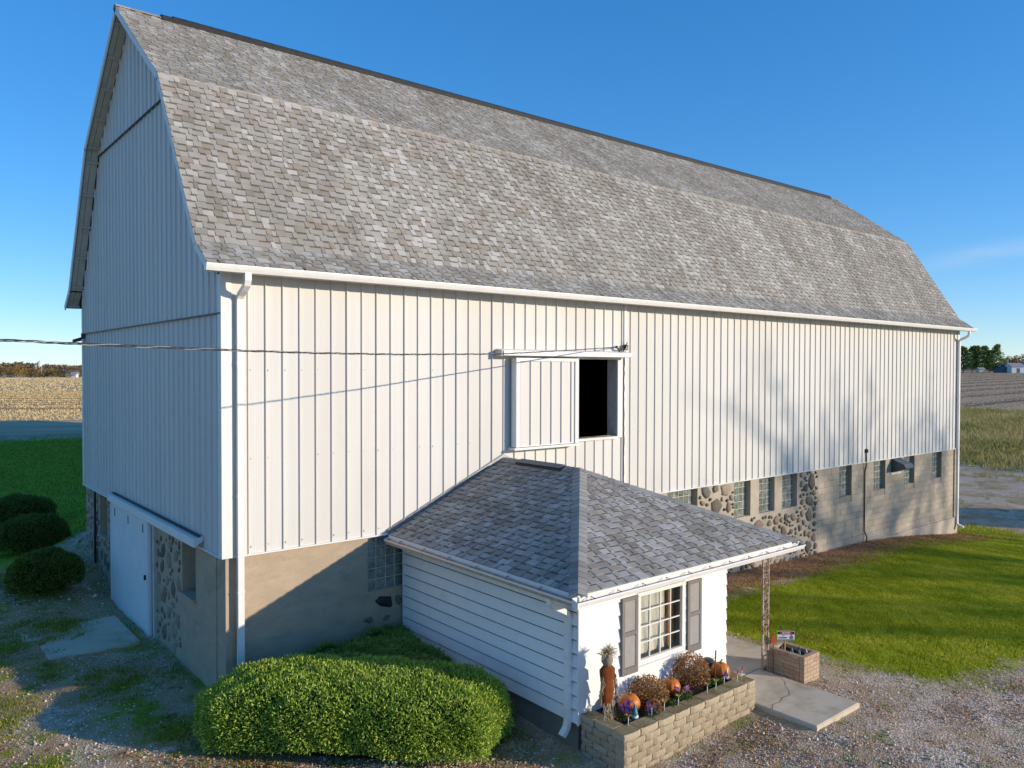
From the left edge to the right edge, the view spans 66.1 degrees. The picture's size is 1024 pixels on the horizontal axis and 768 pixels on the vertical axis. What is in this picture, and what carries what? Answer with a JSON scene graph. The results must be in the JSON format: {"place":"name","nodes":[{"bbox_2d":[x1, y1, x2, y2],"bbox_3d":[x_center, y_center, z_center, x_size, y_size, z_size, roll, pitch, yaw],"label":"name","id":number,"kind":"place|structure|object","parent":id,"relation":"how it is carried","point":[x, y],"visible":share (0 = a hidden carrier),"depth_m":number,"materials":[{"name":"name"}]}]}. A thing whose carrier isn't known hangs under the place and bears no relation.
{"place":"outdoors","nodes":[
{"label":"outdoors","id":0,"kind":"place"},
{"bbox_2d":[0,434,85,560],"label":"back lawn grass","id":1,"kind":"structure","parent":0,"point":[52,464],"depth_m":32.21,"materials":[{"name":"green plant"}]},
{"bbox_2d":[0,572,297,767],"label":"yard gravel","id":2,"kind":"structure","parent":0,"point":[72,721],"depth_m":13.01,"materials":[{"name":"grey gravel"}]},
{"bbox_2d":[0,370,1023,767],"bbox_3d":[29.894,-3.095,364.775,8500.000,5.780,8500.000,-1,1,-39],"label":"ground","id":3,"kind":"structure","parent":0,"point":[992,500],"depth_m":13.78,"materials":[{"name":"grey gravel"}]},
{"bbox_2d":[1,366,16,376],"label":"autumn tree","id":4,"kind":"object","parent":3,"relation":"on","point":[9,373],"visible":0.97,"depth_m":255.68,"materials":[{"name":"brown plant"}]},
{"bbox_2d":[9,365,25,376],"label":"autumn tree","id":5,"kind":"object","parent":3,"relation":"on","point":[17,369],"visible":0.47,"depth_m":261.37,"materials":[{"name":"brown plant"}]},
{"bbox_2d":[13,368,31,375],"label":"autumn tree","id":6,"kind":"object","parent":3,"relation":"on","point":[23,373],"visible":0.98,"depth_m":255.43,"materials":[{"name":"brown plant"}]},
{"bbox_2d":[0,492,57,525],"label":"round shrub","id":7,"kind":"object","parent":3,"relation":"on","point":[16,505],"visible":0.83,"depth_m":23.66,"materials":[{"name":"green plant"}]},
{"bbox_2d":[24,368,33,376],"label":"autumn tree","id":8,"kind":"object","parent":3,"relation":"on","point":[30,375],"visible":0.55,"depth_m":261.81,"materials":[{"name":"brown plant"}]},
{"bbox_2d":[28,366,42,376],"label":"autumn tree","id":9,"kind":"object","parent":3,"relation":"on","point":[35,370],"visible":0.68,"depth_m":257.49,"materials":[{"name":"brown plant"}]},
{"bbox_2d":[0,512,71,553],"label":"round shrub","id":10,"kind":"object","parent":3,"relation":"on","point":[22,533],"visible":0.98,"depth_m":20.92,"materials":[{"name":"green plant"}]},
{"bbox_2d":[34,361,41,371],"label":"silo","id":11,"kind":"object","parent":3,"relation":"on","point":[39,363],"visible":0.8,"depth_m":518.58,"materials":[{"name":"white paint"}]},
{"bbox_2d":[33,366,47,376],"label":"autumn tree","id":12,"kind":"object","parent":3,"relation":"on","point":[42,374],"visible":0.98,"depth_m":255.62,"materials":[{"name":"brown plant"}]},
{"bbox_2d":[0,391,81,421],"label":"corn stubble","id":13,"kind":"object","parent":3,"relation":"on","point":[24,397],"visible":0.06,"depth_m":63.03,"materials":[{"name":"beige plant"}]},
{"bbox_2d":[0,377,81,390],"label":"stubble","id":14,"kind":"object","parent":3,"relation":"on","point":[38,379],"visible":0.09,"depth_m":153.63,"materials":[{"name":"beige plant"}]},
{"bbox_2d":[3,545,85,594],"bbox_3d":[-10.837,4.259,18.222,1.671,0.951,1.490,-1,1,-39],"label":"round shrub","id":15,"kind":"object","parent":3,"relation":"on","point":[42,569],"visible":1,"depth_m":17.83,"materials":[{"name":"green plant"}]},
{"bbox_2d":[46,368,57,376],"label":"autumn tree","id":16,"kind":"object","parent":3,"relation":"on","point":[53,371],"visible":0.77,"depth_m":257.62,"materials":[{"name":"brown plant"}]},
{"bbox_2d":[52,368,63,376],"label":"autumn tree","id":17,"kind":"object","parent":3,"relation":"on","point":[60,372],"visible":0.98,"depth_m":255.30,"materials":[{"name":"brown plant"}]},
{"bbox_2d":[59,370,70,376],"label":"autumn tree","id":18,"kind":"object","parent":3,"relation":"on","point":[64,372],"visible":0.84,"depth_m":257.64,"materials":[{"name":"brown plant"}]},
{"bbox_2d":[67,366,79,375],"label":"autumn tree","id":19,"kind":"object","parent":3,"relation":"on","point":[72,369],"visible":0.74,"depth_m":255.27,"materials":[{"name":"brown plant"}]},
{"bbox_2d":[70,372,79,376],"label":"white cottage","id":20,"kind":"structure","parent":3,"relation":"on","point":[74,374],"depth_m":253.23,"materials":[{"name":"white"}]},
{"bbox_2d":[50,538,108,596],"bbox_3d":[-10.987,4.616,19.701,1.110,0.929,3.446,-1,1,-39],"label":"rubble","id":21,"kind":"object","parent":3,"relation":"on","point":[89,588],"visible":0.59,"depth_m":19.13,"materials":[{"name":"stone"}]},
{"bbox_2d":[40,616,139,659],"bbox_3d":[-8.688,5.231,15.982,1.600,0.230,2.050,-1,1,-39],"label":"door pad","id":22,"kind":"object","parent":3,"relation":"on","point":[122,635],"depth_m":15.71,"materials":[{"name":"concrete"}]},
{"bbox_2d":[0,581,380,767],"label":"yard leaves","id":23,"kind":"object","parent":3,"relation":"on","point":[307,761],"visible":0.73,"depth_m":14.23,"materials":[{"name":"brown plant"}]},
{"bbox_2d":[0,548,526,767],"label":"yard grass","id":24,"kind":"structure","parent":3,"relation":"on","point":[64,625],"depth_m":13.64,"materials":[{"name":"green plant"}]},
{"bbox_2d":[116,709,576,767],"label":"hedge leaves","id":25,"kind":"object","parent":3,"relation":"on","point":[496,755],"visible":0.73,"depth_m":11.27,"materials":[{"name":"plant"}]},
{"bbox_2d":[190,651,515,764],"bbox_3d":[-2.361,4.837,11.910,4.827,1.090,2.284,0,1,6],"label":"clipped hedge","id":26,"kind":"object","parent":3,"relation":"on","point":[404,709],"visible":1,"depth_m":11.20,"materials":[{"name":"green plant"}]},
{"bbox_2d":[268,622,517,717],"bbox_3d":[-2.112,5.011,12.805,3.148,1.100,3.835,-1,1,-39],"label":"spreading juniper","id":27,"kind":"object","parent":3,"relation":"on","point":[394,640],"visible":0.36,"depth_m":13.80,"materials":[{"name":"green plant"}]},
{"bbox_2d":[64,3,977,686],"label":"barn","id":28,"kind":"structure","parent":3,"relation":"on","point":[782,359],"depth_m":17.09,"materials":[{"name":"white wood"}]},
{"bbox_2d":[110,502,151,635],"bbox_3d":[-8.470,4.005,17.383,0.100,2.390,3.240,-1,1,-39],"label":"sliding door","id":29,"kind":"structure","parent":28,"relation":"in","point":[130,535],"depth_m":17.13,"materials":[{"name":"white paint"}]},
{"bbox_2d":[0,339,615,354],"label":"service cable","id":30,"kind":"object","parent":28,"relation":"attached to","point":[89,344],"visible":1,"depth_m":8.67,"materials":[{"name":"black rubber"}]},
{"bbox_2d":[368,535,401,590],"bbox_3d":[-2.435,3.376,15.030,0.798,1.028,0.054,-1,1,-39],"label":"window","id":31,"kind":"structure","parent":28,"relation":"in","point":[384,560],"depth_m":14.98,"materials":[{"name":"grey glass"}]},
{"bbox_2d":[511,358,578,447],"bbox_3d":[0.745,0.386,17.240,1.830,1.900,0.175,-1,1,-39],"label":"hay door","id":32,"kind":"structure","parent":28,"relation":"in","point":[544,391],"depth_m":17.13,"materials":[{"name":"white wood"}]},
{"bbox_2d":[667,489,692,504],"bbox_3d":[4.359,3.284,20.734,1.258,1.028,0.054,-1,1,-39],"label":"window","id":33,"kind":"structure","parent":28,"relation":"in","point":[686,496],"depth_m":20.86,"materials":[{"name":"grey glass"}]},
{"bbox_2d":[734,481,745,516],"bbox_3d":[6.423,3.256,22.427,0.798,1.028,0.054,-1,1,-39],"label":"window","id":34,"kind":"structure","parent":28,"relation":"in","point":[739,487],"depth_m":22.48,"materials":[{"name":"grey glass"}]},
{"bbox_2d":[759,477,769,511],"bbox_3d":[7.370,3.244,23.204,0.808,1.028,0.054,-1,1,-39],"label":"window","id":35,"kind":"structure","parent":28,"relation":"in","point":[764,483],"depth_m":23.25,"materials":[{"name":"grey glass"}]},
{"bbox_2d":[782,474,792,506],"bbox_3d":[8.313,3.231,23.978,0.828,1.028,0.054,-1,1,-39],"label":"window","id":36,"kind":"structure","parent":28,"relation":"in","point":[787,480],"depth_m":24.04,"materials":[{"name":"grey glass"}]},
{"bbox_2d":[839,465,847,495],"bbox_3d":[10.906,3.197,26.106,0.818,1.028,0.054,-1,1,-39],"label":"window","id":37,"kind":"structure","parent":28,"relation":"in","point":[843,470],"depth_m":26.18,"materials":[{"name":"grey glass"}]},
{"bbox_2d":[873,461,880,488],"bbox_3d":[12.734,3.173,27.607,0.848,1.028,0.054,-1,1,-39],"label":"window","id":38,"kind":"structure","parent":28,"relation":"in","point":[877,464],"depth_m":27.68,"materials":[{"name":"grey glass"}]},
{"bbox_2d":[903,456,910,482],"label":"window","id":39,"kind":"structure","parent":28,"relation":"in","point":[906,473],"depth_m":29.18,"materials":[{"name":"grey glass"}]},
{"bbox_2d":[931,452,937,477],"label":"window","id":40,"kind":"structure","parent":28,"relation":"in","point":[934,468],"depth_m":30.66,"materials":[{"name":"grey glass"}]},
{"bbox_2d":[384,454,805,748],"bbox_3d":[1.466,3.640,14.687,5.831,4.235,5.321,-1,1,-39],"label":"annex","id":41,"kind":"object","parent":3,"relation":"on","point":[533,585],"visible":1,"depth_m":13.00,"materials":[{"name":"wood"}]},
{"bbox_2d":[635,581,687,678],"bbox_3d":[2.329,3.929,12.651,1.255,1.380,0.255,-1,1,-39],"label":"window","id":42,"kind":"structure","parent":41,"relation":"in","point":[656,631],"depth_m":12.72,"materials":[{"name":"white wood"}]},
{"bbox_2d":[581,669,754,767],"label":"flower bed","id":43,"kind":"object","parent":3,"relation":"on","point":[641,741],"visible":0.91,"depth_m":11.42,"materials":[{"name":"stone"}]},
{"bbox_2d":[595,641,619,720],"bbox_3d":[1.382,4.294,11.338,0.401,1.216,0.297,-1,1,-39],"label":"scarecrow","id":44,"kind":"object","parent":43,"relation":"on","point":[608,679],"visible":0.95,"depth_m":11.29,"materials":[{"name":"orange fabric"}]},
{"bbox_2d":[619,700,637,722],"bbox_3d":[1.654,4.732,11.362,0.292,0.286,0.226,-1,1,-39],"label":"petunia","id":45,"kind":"object","parent":43,"relation":"on","point":[627,710],"visible":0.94,"depth_m":11.34,"materials":[{"name":"purple plant"}]},
{"bbox_2d":[618,689,639,713],"bbox_3d":[1.730,4.682,11.615,0.317,0.342,0.317,-1,1,-39],"label":"pumpkin","id":46,"kind":"object","parent":43,"relation":"on","point":[632,697],"visible":0.68,"depth_m":11.54,"materials":[{"name":"orange food"}]},
{"bbox_2d":[632,704,638,719],"bbox_3d":[1.778,4.733,11.369,0.105,0.238,0.104,-1,1,-39],"label":"garden gnome","id":47,"kind":"object","parent":43,"relation":"on","point":[635,713],"visible":0.98,"depth_m":11.34,"materials":[{"name":"teal ceramic"}]},
{"bbox_2d":[627,673,670,705],"bbox_3d":[2.078,4.641,12.006,0.668,0.406,0.660,-1,1,-39],"label":"dried mum","id":48,"kind":"object","parent":43,"relation":"on","point":[639,690],"visible":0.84,"depth_m":11.94,"materials":[{"name":"brown plant"}]},
{"bbox_2d":[643,702,660,717],"bbox_3d":[2.039,4.768,11.456,0.336,0.219,0.260,-1,1,-39],"label":"petunia","id":49,"kind":"object","parent":43,"relation":"on","point":[654,709],"visible":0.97,"depth_m":11.43,"materials":[{"name":"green plant"}]},
{"bbox_2d":[662,674,680,695],"bbox_3d":[2.477,4.683,12.267,0.288,0.319,0.288,-1,1,-39],"label":"pumpkin","id":50,"kind":"object","parent":43,"relation":"on","point":[671,683],"visible":0.77,"depth_m":12.17,"materials":[{"name":"orange food"}]},
{"bbox_2d":[665,699,679,707],"bbox_3d":[2.418,4.798,11.793,0.316,0.176,0.234,-1,1,-39],"label":"petunia","id":51,"kind":"object","parent":43,"relation":"on","point":[671,702],"visible":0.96,"depth_m":11.79,"materials":[{"name":"green plant"}]},
{"bbox_2d":[674,685,692,700],"bbox_3d":[2.635,4.745,12.038,0.391,0.261,0.290,-1,1,-39],"label":"petunia","id":52,"kind":"object","parent":43,"relation":"on","point":[684,692],"visible":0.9,"depth_m":12.01,"materials":[{"name":"green plant"}]},
{"bbox_2d":[672,650,711,687],"bbox_3d":[2.901,4.566,12.680,0.645,0.534,0.646,-1,1,-39],"label":"dried mum","id":53,"kind":"object","parent":43,"relation":"on","point":[693,674],"visible":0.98,"depth_m":12.60,"materials":[{"name":"brown plant"}]},
{"bbox_2d":[699,657,714,671],"bbox_3d":[3.273,4.695,13.141,0.280,0.257,0.276,-1,1,-39],"label":"garden ornament","id":54,"kind":"object","parent":43,"relation":"on","point":[709,660],"visible":0.42,"depth_m":13.06,"materials":[{"name":"grey ceramic"}]},
{"bbox_2d":[712,650,716,676],"bbox_3d":[3.256,4.595,12.695,0.132,0.571,0.026,-1,1,-39],"label":"plant hook","id":55,"kind":"object","parent":43,"relation":"on","point":[715,665],"visible":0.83,"depth_m":12.71,"materials":[{"name":"brown metal"}]},
{"bbox_2d":[709,677,725,687],"bbox_3d":[3.284,4.786,12.620,0.382,0.150,0.299,-1,1,-39],"label":"petunia","id":56,"kind":"object","parent":43,"relation":"on","point":[714,683],"visible":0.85,"depth_m":12.59,"materials":[{"name":"green plant"}]},
{"bbox_2d":[711,659,729,678],"bbox_3d":[3.421,4.669,12.912,0.298,0.327,0.298,-1,1,-39],"label":"pumpkin","id":57,"kind":"object","parent":43,"relation":"on","point":[721,667],"visible":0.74,"depth_m":12.81,"materials":[{"name":"orange food"}]},
{"bbox_2d":[726,635,766,675],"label":"porch slab","id":58,"kind":"structure","parent":3,"relation":"on","point":[745,655],"depth_m":14.86,"materials":[{"name":"concrete"}]},
{"bbox_2d":[484,668,1023,767],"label":"drive weeds","id":59,"kind":"object","parent":3,"relation":"on","point":[749,740],"visible":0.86,"depth_m":11.71,"materials":[{"name":"plant"}]},
{"bbox_2d":[771,635,775,659],"bbox_3d":[4.701,4.906,14.164,0.143,0.780,0.022,-1,1,-31],"label":"red garden flag","id":60,"kind":"object","parent":3,"relation":"on","point":[773,639],"visible":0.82,"depth_m":14.16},
{"bbox_2d":[525,623,1023,767],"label":"drive leaves","id":61,"kind":"object","parent":3,"relation":"on","point":[773,753],"visible":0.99,"depth_m":12.13,"materials":[{"name":"brown plant"}]},
{"bbox_2d":[766,640,818,683],"bbox_3d":[5.063,5.128,14.198,0.503,0.697,0.754,-1,1,-39],"label":"brick planter","id":62,"kind":"object","parent":3,"relation":"on","point":[803,667],"visible":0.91,"depth_m":14.01,"materials":[{"name":"brick"}]},
{"bbox_2d":[777,631,794,649],"bbox_3d":[4.959,4.672,14.252,0.310,0.405,0.039,0,1,0],"label":"warning sign","id":63,"kind":"object","parent":62,"relation":"on","point":[785,635],"visible":1,"depth_m":14.24,"materials":[{"name":"white plastic"}]},
{"bbox_2d":[745,669,859,730],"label":"walk slab","id":64,"kind":"structure","parent":3,"relation":"on","point":[815,709],"depth_m":12.80,"materials":[{"name":"concrete"}]},
{"bbox_2d":[761,558,769,670],"bbox_3d":[4.563,4.116,14.161,0.198,2.079,0.028,-1,1,-39],"label":"porch post","id":65,"kind":"object","parent":64,"relation":"on","point":[763,627],"visible":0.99,"depth_m":14.15,"materials":[{"name":"white metal"}]},
{"bbox_2d":[726,532,998,599],"bbox_3d":[10.748,5.586,24.705,21.271,1.141,1.733,-1,1,-39],"label":"wall foot growth","id":66,"kind":"object","parent":3,"relation":"on","point":[873,549],"depth_m":24.46,"materials":[{"name":"brown plant"}]},
{"bbox_2d":[961,346,973,372],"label":"pine tree","id":67,"kind":"object","parent":3,"relation":"on","point":[965,354],"visible":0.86,"depth_m":348.88,"materials":[{"name":"green plant"}]},
{"bbox_2d":[967,345,977,371],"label":"pine tree","id":68,"kind":"object","parent":3,"relation":"on","point":[970,350],"visible":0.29,"depth_m":371.64,"materials":[{"name":"green plant"}]},
{"bbox_2d":[970,345,985,368],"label":"pine tree","id":69,"kind":"object","parent":3,"relation":"on","point":[977,352],"visible":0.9,"depth_m":351.25,"materials":[{"name":"green plant"}]},
{"bbox_2d":[975,367,985,372],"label":"cream outbuilding","id":70,"kind":"structure","parent":3,"relation":"on","point":[979,369],"depth_m":339.82,"materials":[{"name":"beige"}]},
{"bbox_2d":[978,346,988,371],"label":"pine tree","id":71,"kind":"object","parent":3,"relation":"on","point":[984,349],"visible":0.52,"depth_m":364.00,"materials":[{"name":"green plant"}]},
{"bbox_2d":[982,350,994,372],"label":"pine tree","id":72,"kind":"object","parent":3,"relation":"on","point":[988,352],"visible":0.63,"depth_m":349.55,"materials":[{"name":"green plant"}]},
{"bbox_2d":[955,466,1023,503],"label":"dry tufts","id":73,"kind":"object","parent":3,"relation":"on","point":[985,473],"visible":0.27,"depth_m":48.53,"materials":[{"name":"beige plant"}]},
{"bbox_2d":[960,373,1023,408],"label":"ploughed stubble","id":74,"kind":"object","parent":3,"relation":"on","point":[995,375],"visible":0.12,"depth_m":174.91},
{"bbox_2d":[984,344,1007,368],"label":"pine tree","id":75,"kind":"object","parent":3,"relation":"on","point":[994,354],"visible":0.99,"depth_m":344.07,"materials":[{"name":"green plant"}]},
{"bbox_2d":[992,365,1006,372],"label":"blue shed","id":76,"kind":"structure","parent":3,"relation":"on","point":[1001,369],"depth_m":341.39,"materials":[{"name":"blue"}]},
{"bbox_2d":[1004,363,1023,372],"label":"white shed","id":77,"kind":"structure","parent":3,"relation":"on","point":[1015,367],"depth_m":336.64,"materials":[{"name":"white"}]},
{"bbox_2d":[1011,355,1023,362],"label":"autumn tree","id":78,"kind":"object","parent":3,"relation":"on","point":[1017,359],"visible":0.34,"depth_m":444.71,"materials":[{"name":"brown plant"}]},
{"bbox_2d":[0,0,1023,366],"label":"sky","id":79,"kind":"structure","parent":0,"point":[906,114],"materials":[{"name":"blue"}]},
{"bbox_2d":[284,632,1023,767],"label":"gravel","id":80,"kind":"structure","parent":0,"point":[817,739],"depth_m":11.70,"materials":[{"name":"grey gravel"}]},
{"bbox_2d":[644,697,663,712],"bbox_3d":[2.111,4.756,11.637,0.324,0.205,0.311,-1,1,-39],"label":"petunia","id":81,"kind":"object","parent":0,"point":[659,705],"visible":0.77,"depth_m":11.62,"materials":[{"name":"plant"}]},
{"bbox_2d":[726,535,1023,693],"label":"lawn grass","id":82,"kind":"structure","parent":0,"point":[977,551],"depth_m":18.81,"materials":[{"name":"green plant"}]},
{"bbox_2d":[957,523,1023,541],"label":"corner grass","id":83,"kind":"structure","parent":0,"point":[981,531],"depth_m":31.68,"materials":[{"name":"green plant"}]},
{"bbox_2d":[959,405,1023,471],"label":"bank grass","id":84,"kind":"structure","parent":0,"point":[990,431],"depth_m":64.67,"materials":[{"name":"green plant"}]},
{"bbox_3d":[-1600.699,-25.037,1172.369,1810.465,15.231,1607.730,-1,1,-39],"label":"hills","id":85,"kind":"structure","parent":0,"visible":0},
{"bbox_2d":[0,361,81,369],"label":"woods","id":86,"kind":"object","parent":85,"relation":"on","point":[27,365],"visible":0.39,"depth_m":913.11,"materials":[{"name":"brown plant"}]}
]}

